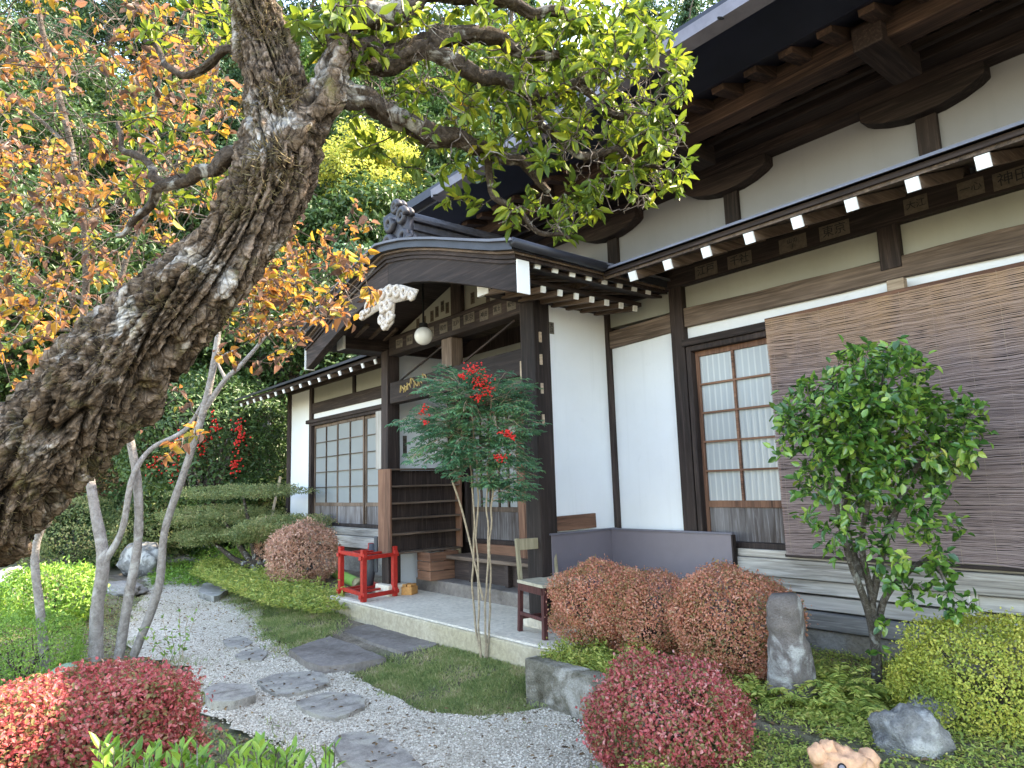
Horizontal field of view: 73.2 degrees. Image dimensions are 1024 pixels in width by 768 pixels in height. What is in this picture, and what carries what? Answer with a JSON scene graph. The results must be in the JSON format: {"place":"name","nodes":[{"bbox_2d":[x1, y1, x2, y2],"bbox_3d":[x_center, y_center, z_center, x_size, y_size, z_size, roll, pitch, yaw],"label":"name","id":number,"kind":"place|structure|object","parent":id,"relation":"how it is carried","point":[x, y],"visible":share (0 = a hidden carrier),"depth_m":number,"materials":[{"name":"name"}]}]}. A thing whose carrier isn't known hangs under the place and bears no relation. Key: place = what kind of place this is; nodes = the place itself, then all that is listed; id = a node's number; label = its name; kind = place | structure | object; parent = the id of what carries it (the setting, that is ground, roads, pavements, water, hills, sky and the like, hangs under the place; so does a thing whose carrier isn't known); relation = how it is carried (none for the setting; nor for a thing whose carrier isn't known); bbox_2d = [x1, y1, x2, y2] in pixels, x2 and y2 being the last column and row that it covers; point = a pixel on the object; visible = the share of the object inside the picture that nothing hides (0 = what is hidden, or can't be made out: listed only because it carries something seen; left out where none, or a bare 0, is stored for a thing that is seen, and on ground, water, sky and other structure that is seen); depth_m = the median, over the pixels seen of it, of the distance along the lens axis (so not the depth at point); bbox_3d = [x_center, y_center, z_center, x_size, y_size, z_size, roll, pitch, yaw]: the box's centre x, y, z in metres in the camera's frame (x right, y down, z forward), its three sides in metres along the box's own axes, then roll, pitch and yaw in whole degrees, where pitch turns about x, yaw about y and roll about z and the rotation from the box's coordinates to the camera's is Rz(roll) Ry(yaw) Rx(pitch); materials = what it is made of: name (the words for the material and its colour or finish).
{"place":"outdoors","nodes":[
{"label":"outdoors","id":0,"kind":"place"},
{"bbox_2d":[0,216,668,767],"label":"ground","id":1,"kind":"structure","parent":0,"point":[116,574],"depth_m":7.29,"materials":[{"name":"plant"}]},
{"bbox_2d":[0,24,68,108],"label":"broadleaf tree","id":2,"kind":"object","parent":1,"relation":"on","point":[20,41],"visible":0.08,"depth_m":28.95,"materials":[{"name":"green plant"}]},
{"bbox_2d":[0,244,77,401],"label":"broadleaf tree","id":3,"kind":"object","parent":1,"relation":"on","point":[4,389],"visible":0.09,"depth_m":17.06,"materials":[{"name":"green plant"}]},
{"bbox_2d":[0,604,91,685],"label":"shrub","id":4,"kind":"object","parent":1,"relation":"on","point":[31,623],"visible":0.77,"depth_m":6.21,"materials":[{"name":"green plant"}]},
{"bbox_2d":[0,10,108,101],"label":"broadleaf tree","id":5,"kind":"object","parent":1,"relation":"on","point":[30,28],"visible":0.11,"depth_m":33.02,"materials":[{"name":"green plant"}]},
{"bbox_2d":[0,555,116,630],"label":"shrub","id":6,"kind":"object","parent":1,"relation":"on","point":[8,597],"visible":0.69,"depth_m":8.73,"materials":[{"name":"green plant"}]},
{"bbox_2d":[1,0,115,87],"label":"broadleaf tree","id":7,"kind":"object","parent":1,"relation":"on","point":[51,11],"visible":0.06,"depth_m":37.65,"materials":[{"name":"green plant"}]},
{"bbox_2d":[0,71,147,301],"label":"broadleaf tree","id":8,"kind":"object","parent":1,"relation":"on","point":[77,110],"visible":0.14,"depth_m":20.67,"materials":[{"name":"green plant"}]},
{"bbox_2d":[0,160,162,393],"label":"broadleaf tree","id":9,"kind":"object","parent":1,"relation":"on","point":[27,208],"visible":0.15,"depth_m":16.53,"materials":[{"name":"green plant"}]},
{"bbox_2d":[16,495,146,566],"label":"shrub","id":10,"kind":"object","parent":1,"relation":"on","point":[78,500],"visible":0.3,"depth_m":14.55,"materials":[{"name":"green plant"}]},
{"bbox_2d":[41,491,130,566],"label":"undergrowth bush","id":11,"kind":"object","parent":1,"relation":"on","point":[60,537],"visible":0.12,"depth_m":16.35,"materials":[{"name":"green plant"}]},
{"bbox_2d":[0,35,181,253],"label":"broadleaf tree","id":12,"kind":"object","parent":1,"relation":"on","point":[85,82],"visible":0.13,"depth_m":23.16,"materials":[{"name":"green plant"}]},
{"bbox_2d":[60,0,155,84],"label":"cedar tree","id":13,"kind":"object","parent":1,"relation":"on","point":[105,35],"visible":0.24,"depth_m":39.57,"materials":[{"name":"green plant"}]},
{"bbox_2d":[0,655,224,767],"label":"crimson hedge","id":14,"kind":"object","parent":1,"relation":"on","point":[171,711],"visible":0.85,"depth_m":3.18,"materials":[{"name":"red plant"}]},
{"bbox_2d":[107,580,149,595],"bbox_3d":[-6.309,3.341,11.179,1.279,0.279,0.620,-8,-11,39],"label":"rock","id":15,"kind":"object","parent":1,"relation":"on","point":[119,587],"visible":0.5,"depth_m":10.94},
{"bbox_2d":[75,445,181,503],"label":"undergrowth bush","id":16,"kind":"object","parent":1,"relation":"on","point":[112,480],"visible":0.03,"depth_m":18.26,"materials":[{"name":"green plant"}]},
{"bbox_2d":[0,582,270,766],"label":"ground cover","id":17,"kind":"object","parent":1,"relation":"on","point":[111,651],"visible":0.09,"depth_m":7.35,"materials":[{"name":"green plant"}]},
{"bbox_2d":[0,580,274,767],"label":"fallen leaves","id":18,"kind":"object","parent":1,"relation":"on","point":[221,735],"visible":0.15,"depth_m":7.01,"materials":[{"name":"brown plant"}]},
{"bbox_2d":[116,541,158,577],"bbox_3d":[-7.515,3.567,13.942,1.300,0.737,0.738,-7,-10,33],"label":"rock","id":19,"kind":"object","parent":1,"relation":"on","point":[148,559],"visible":0.58,"depth_m":13.66,"materials":[{"name":"stone"}]},
{"bbox_2d":[54,462,240,567],"bbox_3d":[-8.306,3.257,16.666,4.626,2.887,4.100,5,-11,-40],"label":"undergrowth bush","id":20,"kind":"object","parent":1,"relation":"on","point":[112,493],"visible":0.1,"depth_m":15.62,"materials":[{"name":"green plant"}]},
{"bbox_2d":[103,498,200,559],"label":"shrub","id":21,"kind":"object","parent":1,"relation":"on","point":[127,542],"visible":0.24,"depth_m":14.85,"materials":[{"name":"green plant"}]},
{"bbox_2d":[26,262,284,538],"bbox_3d":[-9.101,0.826,17.998,6.091,7.683,5.754,2,-9,-26],"label":"broadleaf tree","id":22,"kind":"object","parent":1,"relation":"on","point":[199,364],"visible":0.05,"depth_m":17.44,"materials":[{"name":"green plant"}]},
{"bbox_2d":[92,9,221,267],"bbox_3d":[-11.948,-6.603,24.366,4.541,14.647,4.861,-4,-8,13],"label":"cedar tree","id":23,"kind":"object","parent":1,"relation":"on","point":[204,127],"visible":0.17,"depth_m":24.27,"materials":[{"name":"green plant"}]},
{"bbox_2d":[138,609,196,669],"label":"slender weed","id":24,"kind":"object","parent":1,"relation":"on","point":[184,648],"visible":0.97,"depth_m":6.24,"materials":[{"name":"plant"}]},
{"bbox_2d":[72,0,281,96],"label":"broadleaf tree","id":25,"kind":"object","parent":1,"relation":"on","point":[120,45],"visible":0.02,"depth_m":40.83,"materials":[{"name":"green plant"}]},
{"bbox_2d":[135,0,229,108],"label":"cedar tree","id":26,"kind":"object","parent":1,"relation":"on","point":[207,32],"visible":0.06,"depth_m":33.63,"materials":[{"name":"green plant"}]},
{"bbox_2d":[93,160,278,426],"bbox_3d":[-10.354,-2.338,22.418,6.630,8.852,7.018,-6,-9,27],"label":"broadleaf tree","id":27,"kind":"object","parent":1,"relation":"on","point":[192,224],"visible":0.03,"depth_m":21.23,"materials":[{"name":"green plant"}]},
{"bbox_2d":[0,0,381,673],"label":"autumn tree","id":28,"kind":"object","parent":1,"relation":"on","point":[274,296],"visible":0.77,"depth_m":3.86,"materials":[{"name":"orange plant"}]},
{"bbox_2d":[105,354,287,529],"bbox_3d":[-6.899,1.423,15.555,4.584,4.170,5.266,5,-11,-39],"label":"berry shrub","id":29,"kind":"object","parent":1,"relation":"on","point":[196,384],"visible":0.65,"depth_m":14.33,"materials":[{"name":"green plant"}]},
{"bbox_2d":[147,543,251,585],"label":"ground cover","id":30,"kind":"object","parent":1,"relation":"on","point":[174,570],"visible":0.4,"depth_m":13.63,"materials":[{"name":"green plant"}]},
{"bbox_2d":[178,53,247,363],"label":"cedar tree","id":31,"kind":"object","parent":1,"relation":"on","point":[234,76],"visible":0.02,"depth_m":25.05,"materials":[{"name":"green plant"}]},
{"bbox_2d":[89,731,346,767],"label":"leafy plant","id":32,"kind":"object","parent":1,"relation":"on","point":[109,755],"visible":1,"depth_m":2.32,"materials":[{"name":"green plant"}]},
{"bbox_2d":[150,466,285,556],"bbox_3d":[-6.506,3.097,16.790,4.450,2.513,3.944,5,-11,-40],"label":"undergrowth bush","id":33,"kind":"object","parent":1,"relation":"on","point":[253,507],"visible":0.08,"depth_m":15.67,"materials":[{"name":"green plant"}]},
{"bbox_2d":[146,481,342,570],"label":"topiary tree","id":34,"kind":"object","parent":1,"relation":"on","point":[250,529],"visible":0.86,"depth_m":12.22,"materials":[{"name":"green plant"}]},
{"bbox_2d":[186,547,348,614],"bbox_3d":[-4.056,2.923,10.758,1.597,0.440,7.363,3,-10,-29],"label":"ground cover","id":35,"kind":"object","parent":1,"relation":"on","point":[233,576],"visible":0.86,"depth_m":9.48,"materials":[{"name":"plant"}]},
{"bbox_2d":[177,245,358,516],"bbox_3d":[-6.227,0.060,17.801,6.323,8.442,6.693,2,-9,-24],"label":"broadleaf tree","id":36,"kind":"object","parent":1,"relation":"on","point":[268,345],"visible":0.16,"depth_m":17.04,"materials":[{"name":"green plant"}]},
{"bbox_2d":[158,138,377,430],"bbox_3d":[-7.878,-3.072,23.154,7.517,10.036,7.957,0,-8,-11],"label":"broadleaf tree","id":37,"kind":"object","parent":1,"relation":"on","point":[196,210],"visible":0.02,"depth_m":22.22,"materials":[{"name":"green plant"}]},
{"bbox_2d":[221,590,353,657],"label":"grass","id":38,"kind":"structure","parent":1,"relation":"on","point":[291,617],"depth_m":7.93,"materials":[{"name":"plant"}]},
{"bbox_2d":[261,516,344,585],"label":"azalea bush","id":39,"kind":"object","parent":1,"relation":"on","point":[326,540],"visible":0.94,"depth_m":10.23,"materials":[{"name":"pink plant"}]},
{"bbox_2d":[279,0,333,39],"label":"broadleaf tree","id":40,"kind":"object","parent":1,"relation":"on","point":[311,6],"visible":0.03,"depth_m":49.52,"materials":[{"name":"green plant"}]},
{"bbox_2d":[285,240,374,369],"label":"broadleaf tree","id":41,"kind":"object","parent":1,"relation":"on","point":[367,246],"visible":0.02,"depth_m":17.93,"materials":[{"name":"green plant"}]},
{"bbox_2d":[289,636,385,673],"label":"stone slab","id":42,"kind":"structure","parent":1,"relation":"on","point":[323,655],"depth_m":6.28,"materials":[{"name":"stone"}]},
{"bbox_2d":[265,169,424,329],"bbox_3d":[-5.247,-2.327,22.260,7.293,9.738,7.720,-6,-9,25],"label":"broadleaf tree","id":43,"kind":"object","parent":1,"relation":"on","point":[330,209],"visible":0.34,"depth_m":20.14,"materials":[{"name":"green plant"}]},
{"bbox_2d":[234,355,458,575],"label":"side wing","id":44,"kind":"structure","parent":1,"relation":"on","point":[332,410],"depth_m":12.09,"materials":[{"name":"paint"}]},
{"bbox_2d":[309,409,380,527],"bbox_3d":[-2.447,1.415,11.418,0.100,1.880,4.200,5,-11,-39],"label":"window","id":45,"kind":"structure","parent":44,"relation":"in","point":[344,472],"depth_m":11.94,"materials":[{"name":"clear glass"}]},
{"bbox_2d":[0,0,700,566],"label":"leaning tree","id":46,"kind":"object","parent":1,"relation":"on","point":[82,402],"visible":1,"depth_m":2.23,"materials":[{"name":"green plant"}]},
{"bbox_2d":[318,116,426,243],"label":"broadleaf tree","id":47,"kind":"object","parent":1,"relation":"on","point":[391,147],"visible":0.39,"depth_m":21.47,"materials":[{"name":"yellow plant"}]},
{"bbox_2d":[343,624,438,654],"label":"stone slab","id":48,"kind":"structure","parent":1,"relation":"on","point":[388,640],"depth_m":6.87,"materials":[{"name":"stone"}]},
{"bbox_2d":[358,61,458,151],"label":"broadleaf tree","id":49,"kind":"object","parent":1,"relation":"on","point":[389,80],"visible":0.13,"depth_m":35.62,"materials":[{"name":"green plant"}]},
{"bbox_2d":[318,89,510,204],"bbox_3d":[-4.335,-5.680,26.252,8.600,11.482,9.103,0,-8,-12],"label":"broadleaf tree","id":50,"kind":"object","parent":1,"relation":"on","point":[443,159],"visible":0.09,"depth_m":24.53,"materials":[{"name":"green plant"}]},
{"bbox_2d":[363,152,473,242],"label":"broadleaf tree","id":51,"kind":"object","parent":1,"relation":"on","point":[414,189],"visible":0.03,"depth_m":21.89,"materials":[{"name":"green plant"}]},
{"bbox_2d":[412,23,521,133],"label":"broadleaf tree","id":52,"kind":"object","parent":1,"relation":"on","point":[453,73],"visible":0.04,"depth_m":36.03,"materials":[{"name":"green plant"}]},
{"bbox_2d":[384,362,550,659],"bbox_3d":[-0.344,1.093,5.826,1.428,2.593,1.048,-1,-8,-3],"label":"nandina shrub","id":53,"kind":"object","parent":1,"relation":"on","point":[431,425],"visible":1,"depth_m":5.86,"materials":[{"name":"green plant"}]},
{"bbox_2d":[292,198,669,628],"bbox_3d":[-0.160,0.357,7.973,3.160,4.600,4.510,5,-11,-39],"label":"entrance porch","id":54,"kind":"object","parent":1,"relation":"on","point":[494,303],"visible":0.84,"depth_m":7.14,"materials":[{"name":"wood"}]},
{"bbox_2d":[414,283,432,344],"bbox_3d":[-0.973,-0.805,7.557,0.200,0.770,0.200,5,-11,-39],"label":"porch lamp","id":55,"kind":"object","parent":54,"relation":"hanging from","point":[423,334],"visible":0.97,"depth_m":7.46,"materials":[{"name":"white glass"}]},
{"bbox_2d":[417,569,454,580],"bbox_3d":[-0.936,2.411,8.759,0.431,0.108,0.318,5,-11,-38],"label":"wooden box","id":56,"kind":"object","parent":54,"relation":"on","point":[437,575],"visible":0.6,"depth_m":8.62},
{"bbox_2d":[417,559,454,571],"bbox_3d":[-0.942,2.297,8.774,0.430,0.108,0.310,5,-11,-39],"label":"wooden box","id":57,"kind":"object","parent":56,"relation":"on","point":[436,566],"visible":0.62,"depth_m":8.64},
{"bbox_2d":[463,405,518,545],"bbox_3d":[0.191,1.072,8.370,0.100,1.760,2.520,5,-11,-39],"label":"entrance door","id":58,"kind":"structure","parent":54,"relation":"in","point":[505,524],"depth_m":8.91,"materials":[{"name":"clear glass"}]},
{"bbox_2d":[326,590,642,666],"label":"concrete platform","id":59,"kind":"structure","parent":1,"relation":"on","point":[441,619],"depth_m":6.91,"materials":[{"name":"concrete"}]},
{"bbox_2d":[336,543,398,601],"bbox_3d":[-1.792,2.314,8.548,0.655,0.595,0.945,5,-11,-39],"label":"red stand","id":60,"kind":"object","parent":59,"relation":"on","point":[363,587],"visible":0.73,"depth_m":8.39,"materials":[{"name":"paint"}]},
{"bbox_2d":[514,538,584,639],"bbox_3d":[0.334,1.786,6.120,0.445,0.813,0.510,3,-9,-28],"label":"wooden chair","id":61,"kind":"object","parent":59,"relation":"on","point":[538,585],"visible":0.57,"depth_m":6.15,"materials":[{"name":"red wood"}]},
{"bbox_2d":[549,527,742,635],"bbox_3d":[1.146,1.755,6.107,0.900,0.857,1.435,5,-11,-39],"label":"metal screen","id":62,"kind":"object","parent":59,"relation":"on","point":[677,552],"visible":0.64,"depth_m":6.46,"materials":[{"name":"metal"}]},
{"bbox_2d":[557,513,596,531],"bbox_3d":[0.610,1.336,6.668,0.524,0.150,0.030,4,-10,-35],"label":"wooden board","id":63,"kind":"object","parent":62,"relation":"on","point":[575,522],"visible":0.81,"depth_m":6.66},
{"bbox_2d":[525,646,729,743],"bbox_3d":[0.909,2.124,4.659,0.760,0.385,1.660,5,-11,-39],"label":"concrete edging","id":64,"kind":"object","parent":1,"relation":"on","point":[560,687],"visible":0.34,"depth_m":4.77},
{"bbox_2d":[575,644,769,767],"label":"azalea bush","id":65,"kind":"object","parent":1,"relation":"on","point":[704,713],"visible":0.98,"depth_m":3.36,"materials":[{"name":"red plant"}]},
{"bbox_2d":[650,0,719,31],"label":"broadleaf tree","id":66,"kind":"object","parent":1,"relation":"on","point":[678,8],"visible":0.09,"depth_m":53.12,"materials":[{"name":"green plant"}]},
{"bbox_2d":[676,0,703,24],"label":"cedar tree","id":67,"kind":"object","parent":1,"relation":"on","point":[691,8],"visible":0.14,"depth_m":41.00,"materials":[{"name":"green plant"}]},
{"bbox_2d":[383,0,1023,681],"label":"temple hall","id":68,"kind":"structure","parent":1,"relation":"on","point":[851,150],"depth_m":5.92,"materials":[{"name":"white paint"}]},
{"bbox_2d":[686,330,787,549],"bbox_3d":[2.229,0.451,5.757,0.100,1.830,1.670,5,-11,-39],"label":"window","id":69,"kind":"structure","parent":68,"relation":"in","point":[737,489],"depth_m":6.11,"materials":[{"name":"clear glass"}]},
{"bbox_2d":[764,261,1023,571],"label":"reed blind","id":70,"kind":"object","parent":68,"relation":"hanging from","point":[969,327],"visible":0.42,"depth_m":4.67,"materials":[{"name":"wicker"}]},
{"bbox_2d":[647,735,812,767],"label":"garden bed","id":71,"kind":"object","parent":1,"relation":"on","point":[779,753],"depth_m":3.40,"materials":[{"name":"plant"}]},
{"bbox_2d":[595,719,1007,767],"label":"ground cover","id":72,"kind":"object","parent":71,"relation":"on","point":[766,737],"visible":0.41,"depth_m":3.32,"materials":[{"name":"plant"}]},
{"bbox_2d":[807,739,880,767],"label":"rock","id":73,"kind":"object","parent":71,"relation":"on","point":[826,753],"visible":1,"depth_m":3.02,"materials":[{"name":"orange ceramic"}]},
{"bbox_2d":[590,633,1023,767],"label":"garden bed","id":74,"kind":"object","parent":1,"relation":"on","point":[797,732],"depth_m":3.59,"materials":[{"name":"plant"}]},
{"bbox_2d":[544,553,656,646],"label":"azalea bush","id":75,"kind":"object","parent":74,"relation":"on","point":[558,596],"visible":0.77,"depth_m":5.34,"materials":[{"name":"brown plant"}]},
{"bbox_2d":[538,616,692,688],"bbox_3d":[0.746,1.875,4.877,0.615,0.341,1.240,5,-11,-39],"label":"ground cover","id":76,"kind":"object","parent":74,"relation":"on","point":[591,657],"visible":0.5,"depth_m":5.01,"materials":[{"name":"plant"}]},
{"bbox_2d":[587,565,707,655],"bbox_3d":[1.034,1.737,5.274,0.835,0.701,1.004,5,-11,-39],"label":"azalea bush","id":77,"kind":"object","parent":74,"relation":"on","point":[653,635],"visible":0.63,"depth_m":5.07,"materials":[{"name":"brown plant"}]},
{"bbox_2d":[662,558,811,682],"bbox_3d":[1.533,1.643,4.782,0.908,0.836,1.059,5,-11,-39],"label":"azalea bush","id":78,"kind":"object","parent":74,"relation":"on","point":[736,659],"visible":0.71,"depth_m":4.60,"materials":[{"name":"brown plant"}]},
{"bbox_2d":[733,673,793,712],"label":"fern","id":79,"kind":"object","parent":74,"relation":"on","point":[752,689],"visible":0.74,"depth_m":4.06,"materials":[{"name":"plant"}]},
{"bbox_2d":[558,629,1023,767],"bbox_3d":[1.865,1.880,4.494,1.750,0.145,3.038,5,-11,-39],"label":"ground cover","id":80,"kind":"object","parent":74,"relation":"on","point":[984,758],"visible":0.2,"depth_m":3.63,"materials":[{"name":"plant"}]},
{"bbox_2d":[766,592,817,703],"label":"stone pillar","id":81,"kind":"structure","parent":74,"relation":"on","point":[790,657],"depth_m":4.13,"materials":[{"name":"stone"}]},
{"bbox_2d":[576,639,1023,767],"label":"fallen leaves","id":82,"kind":"object","parent":74,"relation":"on","point":[925,758],"visible":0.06,"depth_m":3.63,"materials":[{"name":"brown plant"}]},
{"bbox_2d":[772,682,850,721],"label":"fern","id":83,"kind":"object","parent":74,"relation":"on","point":[822,701],"visible":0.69,"depth_m":3.89,"materials":[{"name":"plant"}]},
{"bbox_2d":[808,712,870,739],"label":"fern","id":84,"kind":"object","parent":74,"relation":"on","point":[821,723],"visible":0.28,"depth_m":3.64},
{"bbox_2d":[792,662,890,709],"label":"fern","id":85,"kind":"object","parent":74,"relation":"on","point":[838,682],"visible":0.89,"depth_m":4.02,"materials":[{"name":"plant"}]},
{"bbox_2d":[815,692,888,725],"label":"fern","id":86,"kind":"object","parent":74,"relation":"on","point":[860,710],"visible":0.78,"depth_m":3.77,"materials":[{"name":"plant"}]},
{"bbox_2d":[841,681,893,706],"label":"fern","id":87,"kind":"object","parent":74,"relation":"on","point":[875,694],"visible":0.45,"depth_m":3.94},
{"bbox_2d":[762,334,998,683],"bbox_3d":[2.286,0.758,4.119,1.683,2.240,0.813,-1,-8,-3],"label":"camellia tree","id":88,"kind":"object","parent":74,"relation":"on","point":[858,407],"visible":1,"depth_m":4.04,"materials":[{"name":"green plant"}]},
{"bbox_2d":[867,703,956,760],"bbox_3d":[1.939,1.734,3.351,0.369,0.326,0.319,-6,-9,27],"label":"rock","id":89,"kind":"object","parent":74,"relation":"on","point":[908,729],"visible":0.84,"depth_m":3.27,"materials":[{"name":"stone"}]},
{"bbox_2d":[907,695,955,724],"bbox_3d":[2.253,1.755,3.711,0.171,0.142,0.243,5,-11,-39],"label":"rock","id":90,"kind":"object","parent":74,"relation":"on","point":[927,705],"visible":0.38,"depth_m":3.65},
{"bbox_2d":[875,607,1023,746],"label":"azalea bush","id":91,"kind":"object","parent":74,"relation":"on","point":[939,646],"visible":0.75,"depth_m":3.69,"materials":[{"name":"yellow plant"}]},
{"bbox_2d":[104,566,605,767],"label":"gravel path","id":92,"kind":"structure","parent":0,"point":[221,620],"depth_m":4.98,"materials":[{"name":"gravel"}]},
{"bbox_2d":[198,582,227,601],"bbox_3d":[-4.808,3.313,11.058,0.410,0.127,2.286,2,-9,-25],"label":"stepping stone","id":93,"kind":"object","parent":92,"relation":"on","point":[209,592],"visible":0.62,"depth_m":10.49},
{"bbox_2d":[204,682,255,710],"bbox_3d":[-2.172,2.402,5.287,0.360,0.106,0.590,5,-11,-39],"label":"stepping stone","id":94,"kind":"object","parent":92,"relation":"on","point":[232,696],"visible":0.8,"depth_m":5.17,"materials":[{"name":"stone"}]},
{"bbox_2d":[235,647,266,662],"bbox_3d":[-2.525,2.636,6.669,0.308,0.062,0.626,5,-11,-39],"label":"stepping stone","id":95,"kind":"object","parent":92,"relation":"on","point":[243,655],"visible":0.8,"depth_m":6.61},
{"bbox_2d":[257,671,329,696],"bbox_3d":[-1.772,2.458,5.640,0.518,0.072,0.654,5,-11,-39],"label":"stepping stone","id":96,"kind":"object","parent":92,"relation":"on","point":[305,682],"visible":0.84,"depth_m":5.57,"materials":[{"name":"stone"}]},
{"bbox_2d":[296,691,364,721],"bbox_3d":[-1.283,2.354,5.026,0.462,0.069,0.611,5,-11,-39],"label":"stepping stone","id":97,"kind":"object","parent":92,"relation":"on","point":[323,708],"visible":0.85,"depth_m":4.97,"materials":[{"name":"stone"}]},
{"bbox_2d":[128,568,594,767],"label":"fallen leaves","id":98,"kind":"object","parent":92,"relation":"on","point":[434,728],"visible":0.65,"depth_m":5.18,"materials":[{"name":"brown plant"}]},
{"bbox_2d":[335,731,422,767],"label":"stepping stone","id":99,"kind":"object","parent":92,"relation":"on","point":[354,748],"visible":0.9,"depth_m":4.05,"materials":[{"name":"stone"}]},
{"bbox_2d":[349,642,537,719],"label":"grass","id":100,"kind":"structure","parent":92,"relation":"on","point":[408,675],"depth_m":5.48,"materials":[{"name":"plant"}]},
{"bbox_2d":[1,0,714,150],"label":"sky","id":101,"kind":"structure","parent":0,"point":[606,2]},
{"bbox_2d":[378,468,462,553],"bbox_3d":[-1.173,1.629,8.955,1.100,1.054,0.305,5,-11,-39],"label":"shoe rack","id":102,"kind":"object","parent":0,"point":[421,511],"visible":0.81,"depth_m":8.87,"materials":[{"name":"wood"}]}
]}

